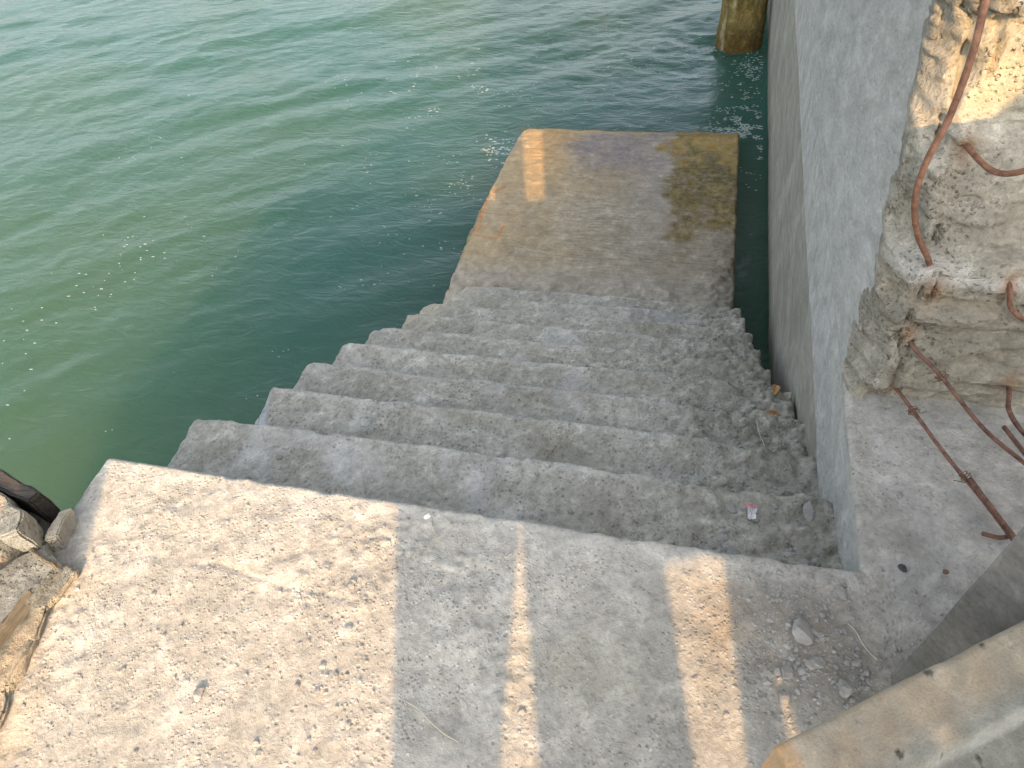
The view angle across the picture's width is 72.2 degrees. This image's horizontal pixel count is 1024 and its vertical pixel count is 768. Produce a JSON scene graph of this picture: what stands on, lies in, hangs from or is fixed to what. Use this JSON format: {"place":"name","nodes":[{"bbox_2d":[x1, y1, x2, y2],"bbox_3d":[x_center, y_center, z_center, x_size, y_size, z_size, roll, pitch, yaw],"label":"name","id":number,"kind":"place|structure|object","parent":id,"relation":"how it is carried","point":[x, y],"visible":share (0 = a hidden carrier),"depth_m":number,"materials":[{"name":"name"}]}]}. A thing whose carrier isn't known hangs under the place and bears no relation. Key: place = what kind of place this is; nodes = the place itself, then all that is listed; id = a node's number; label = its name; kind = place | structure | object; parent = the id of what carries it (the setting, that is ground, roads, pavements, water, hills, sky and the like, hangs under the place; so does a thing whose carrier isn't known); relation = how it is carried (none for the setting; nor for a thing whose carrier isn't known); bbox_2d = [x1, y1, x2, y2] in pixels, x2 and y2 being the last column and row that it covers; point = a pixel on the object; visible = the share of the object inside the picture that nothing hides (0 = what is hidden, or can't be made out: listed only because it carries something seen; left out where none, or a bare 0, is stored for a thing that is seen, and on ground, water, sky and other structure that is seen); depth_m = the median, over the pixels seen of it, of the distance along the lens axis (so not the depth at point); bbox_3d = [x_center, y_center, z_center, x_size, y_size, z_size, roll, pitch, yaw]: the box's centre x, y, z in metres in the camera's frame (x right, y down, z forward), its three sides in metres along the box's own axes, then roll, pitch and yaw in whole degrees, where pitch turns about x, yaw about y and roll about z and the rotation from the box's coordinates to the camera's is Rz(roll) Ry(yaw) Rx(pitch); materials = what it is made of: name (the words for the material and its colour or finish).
{"place":"outdoors","nodes":[
{"label":"outdoors","id":0,"kind":"place"},
{"bbox_2d":[0,0,768,510],"bbox_3d":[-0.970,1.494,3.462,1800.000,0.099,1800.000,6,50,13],"label":"water","id":1,"kind":"structure","parent":0,"point":[208,138],"depth_m":6.77,"materials":[{"name":"green liquid"}]},
{"bbox_2d":[26,511,50,534],"bbox_3d":[-1.901,1.992,2.300,1.240,2.593,2.598,6,50,13],"label":"masonry footing","id":2,"kind":"object","parent":1,"relation":"in","point":[44,525],"depth_m":1.92,"materials":[{"name":"concrete"}]},
{"bbox_2d":[0,493,46,569],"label":"broken slab","id":3,"kind":"object","parent":2,"relation":"on","point":[8,554],"depth_m":1.80,"materials":[{"name":"concrete"}]},
{"bbox_2d":[0,469,60,523],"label":"timber beam","id":4,"kind":"structure","parent":2,"relation":"attached to","point":[27,498],"depth_m":1.87,"materials":[{"name":"brown wood"}]},
{"bbox_2d":[0,545,62,624],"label":"broken slab","id":5,"kind":"object","parent":2,"relation":"on","point":[20,576],"depth_m":1.73,"materials":[{"name":"concrete"}]},
{"bbox_2d":[0,502,43,551],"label":"concrete fragment","id":6,"kind":"object","parent":5,"relation":"on","point":[21,530],"visible":1,"depth_m":1.75,"materials":[{"name":"grey concrete"}]},
{"bbox_2d":[29,549,57,569],"bbox_3d":[-1.171,0.438,1.753,0.098,0.033,0.011,19,54,23],"label":"concrete fragment","id":7,"kind":"object","parent":5,"relation":"on","point":[44,560],"visible":1,"depth_m":1.74,"materials":[{"name":"concrete"}]},
{"bbox_2d":[2,5,762,438],"bbox_3d":[-1.009,-2.062,6.622,8.817,0.074,5.546,-18,49,-8],"label":"foam","id":8,"kind":"object","parent":1,"relation":"on","point":[744,129],"visible":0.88,"depth_m":6.68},
{"bbox_2d":[501,126,553,130],"bbox_3d":[0.949,-2.372,6.581,2.167,0.023,0.140,6,50,13],"label":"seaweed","id":9,"kind":"object","parent":1,"relation":"on","point":[525,128],"visible":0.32,"depth_m":6.76,"materials":[{"name":"green plant"}]},
{"bbox_2d":[445,128,739,308],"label":"landing platform","id":10,"kind":"structure","parent":1,"relation":"in","point":[647,216],"depth_m":5.58,"materials":[{"name":"concrete"}]},
{"bbox_2d":[715,0,767,53],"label":"pile","id":11,"kind":"object","parent":1,"relation":"in","point":[741,27],"visible":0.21,"depth_m":7.32,"materials":[{"name":"brown wood"}]},
{"bbox_2d":[767,0,1023,592],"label":"quay wall","id":12,"kind":"structure","parent":1,"relation":"in","point":[868,450],"depth_m":1.84,"materials":[{"name":"concrete"}]},
{"bbox_2d":[898,564,906,571],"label":"stone","id":13,"kind":"object","parent":12,"relation":"on","point":[902,567],"visible":1,"depth_m":1.56,"materials":[{"name":"grey stone"}]},
{"bbox_2d":[0,459,963,767],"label":"quay deck","id":14,"kind":"structure","parent":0,"point":[638,587],"depth_m":1.56,"materials":[{"name":"concrete"}]},
{"bbox_2d":[0,563,79,729],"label":"mortar ledge","id":15,"kind":"object","parent":14,"relation":"on","point":[19,647],"visible":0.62,"depth_m":1.65,"materials":[{"name":"concrete"}]},
{"bbox_2d":[0,589,32,648],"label":"wooden plank","id":16,"kind":"object","parent":15,"relation":"on","point":[17,615],"visible":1,"depth_m":1.67,"materials":[{"name":"brown wood"}]},
{"bbox_2d":[45,508,78,552],"bbox_3d":[-1.176,0.392,1.847,0.040,0.091,0.109,-4,48,4],"label":"concrete block","id":17,"kind":"object","parent":14,"relation":"on","point":[60,532],"depth_m":1.82,"materials":[{"name":"grey concrete"}]},
{"bbox_2d":[193,687,204,701],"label":"stone","id":18,"kind":"object","parent":14,"relation":"on","point":[198,693],"visible":1,"depth_m":1.53,"materials":[{"name":"beige stone"}]},
{"bbox_2d":[406,701,458,742],"bbox_3d":[-0.166,0.696,1.446,0.143,0.004,0.008,26,57,27],"label":"twig","id":19,"kind":"object","parent":14,"relation":"on","point":[431,722],"visible":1,"depth_m":1.44,"materials":[{"name":"plant"}]},
{"bbox_2d":[1,437,952,767],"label":"gravel","id":20,"kind":"structure","parent":14,"relation":"on","point":[801,671],"depth_m":1.51,"materials":[{"name":"grey gravel"}]},
{"bbox_2d":[167,286,843,569],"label":"concrete staircase","id":21,"kind":"structure","parent":14,"relation":"attached to","point":[357,459],"depth_m":2.47,"materials":[{"name":"grey concrete"}]},
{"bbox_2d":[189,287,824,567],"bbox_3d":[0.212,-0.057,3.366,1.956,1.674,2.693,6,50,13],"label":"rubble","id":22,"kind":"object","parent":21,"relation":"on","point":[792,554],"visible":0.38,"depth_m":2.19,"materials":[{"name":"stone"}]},
{"bbox_2d":[726,505,737,513],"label":"stone","id":23,"kind":"object","parent":21,"relation":"on","point":[731,509],"visible":1,"depth_m":1.88,"materials":[{"name":"grey stone"}]},
{"bbox_2d":[727,545,740,554],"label":"stone","id":24,"kind":"object","parent":21,"relation":"on","point":[731,550],"visible":0.59,"depth_m":1.79,"materials":[{"name":"grey stone"}]},
{"bbox_2d":[744,504,756,519],"bbox_3d":[0.648,0.346,1.910,0.037,0.015,0.049,6,50,13],"label":"foil wrapper","id":25,"kind":"object","parent":21,"relation":"on","point":[752,511],"visible":1,"depth_m":1.91,"materials":[{"name":"silver metal"}]},
{"bbox_2d":[766,410,780,415],"bbox_3d":[1.012,0.118,2.750,0.086,0.020,0.028,1,54,5],"label":"dry leaf","id":26,"kind":"object","parent":21,"relation":"on","point":[772,412],"visible":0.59,"depth_m":2.75,"materials":[{"name":"brown plant"}]},
{"bbox_2d":[772,384,779,394],"bbox_3d":[1.087,0.018,2.893,0.032,0.022,0.061,18,50,15],"label":"dry leaf","id":27,"kind":"object","parent":21,"relation":"on","point":[775,389],"visible":1,"depth_m":2.89,"materials":[{"name":"brown plant"}]},
{"bbox_2d":[803,501,815,521],"bbox_3d":[0.788,0.337,1.861,0.032,0.012,0.063,4,57,12],"label":"stone","id":28,"kind":"object","parent":21,"relation":"on","point":[809,512],"visible":1,"depth_m":1.86,"materials":[{"name":"grey stone"}]},
{"bbox_2d":[779,691,789,709],"bbox_3d":[0.544,0.633,1.407,0.021,0.012,0.038,8,58,22],"label":"stone","id":29,"kind":"object","parent":14,"relation":"on","point":[784,697],"visible":1,"depth_m":1.40,"materials":[{"name":"white stone"}]},
{"bbox_2d":[781,664,793,679],"bbox_3d":[0.565,0.592,1.442,0.026,0.012,0.035,12,51,15],"label":"stone","id":30,"kind":"object","parent":14,"relation":"on","point":[787,672],"visible":1,"depth_m":1.44,"materials":[{"name":"grey stone"}]},
{"bbox_2d":[792,617,814,644],"bbox_3d":[0.620,0.524,1.491,0.047,0.024,0.056,14,47,16],"label":"stone","id":31,"kind":"object","parent":14,"relation":"on","point":[802,633],"visible":1,"depth_m":1.48,"materials":[{"name":"grey stone"}]},
{"bbox_2d":[808,656,823,668],"bbox_3d":[0.628,0.574,1.451,0.033,0.009,0.028,13,44,10],"label":"stone","id":32,"kind":"object","parent":14,"relation":"on","point":[817,662],"visible":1,"depth_m":1.45,"materials":[{"name":"grey stone"}]},
{"bbox_2d":[836,584,847,599],"bbox_3d":[0.723,0.458,1.541,0.020,0.010,0.037,-15,48,-1],"label":"stone","id":33,"kind":"object","parent":14,"relation":"on","point":[841,593],"visible":1,"depth_m":1.54,"materials":[{"name":"grey stone"}]},
{"bbox_2d":[839,684,852,697],"bbox_3d":[0.669,0.617,1.409,0.029,0.014,0.021,-29,51,-15],"label":"stone","id":34,"kind":"object","parent":14,"relation":"on","point":[845,691],"visible":1,"depth_m":1.41,"materials":[{"name":"grey stone"}]},
{"bbox_2d":[848,623,877,660],"bbox_3d":[0.733,0.539,1.469,0.007,0.003,0.086,-20,49,-10],"label":"straw","id":35,"kind":"object","parent":14,"relation":"on","point":[861,641],"visible":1,"depth_m":1.47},
{"bbox_2d":[890,527,1023,684],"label":"concrete post","id":36,"kind":"object","parent":14,"relation":"on","point":[989,603],"visible":0.59,"depth_m":1.10,"materials":[{"name":"grey concrete"}]},
{"bbox_2d":[761,621,1023,767],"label":"concrete rail","id":37,"kind":"object","parent":36,"relation":"attached to","point":[965,709],"visible":1,"depth_m":0.92,"materials":[{"name":"beige concrete"}]},
{"bbox_2d":[806,0,1023,540],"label":"broken wall","id":38,"kind":"structure","parent":0,"point":[920,109],"depth_m":1.66,"materials":[{"name":"concrete"}]}
]}

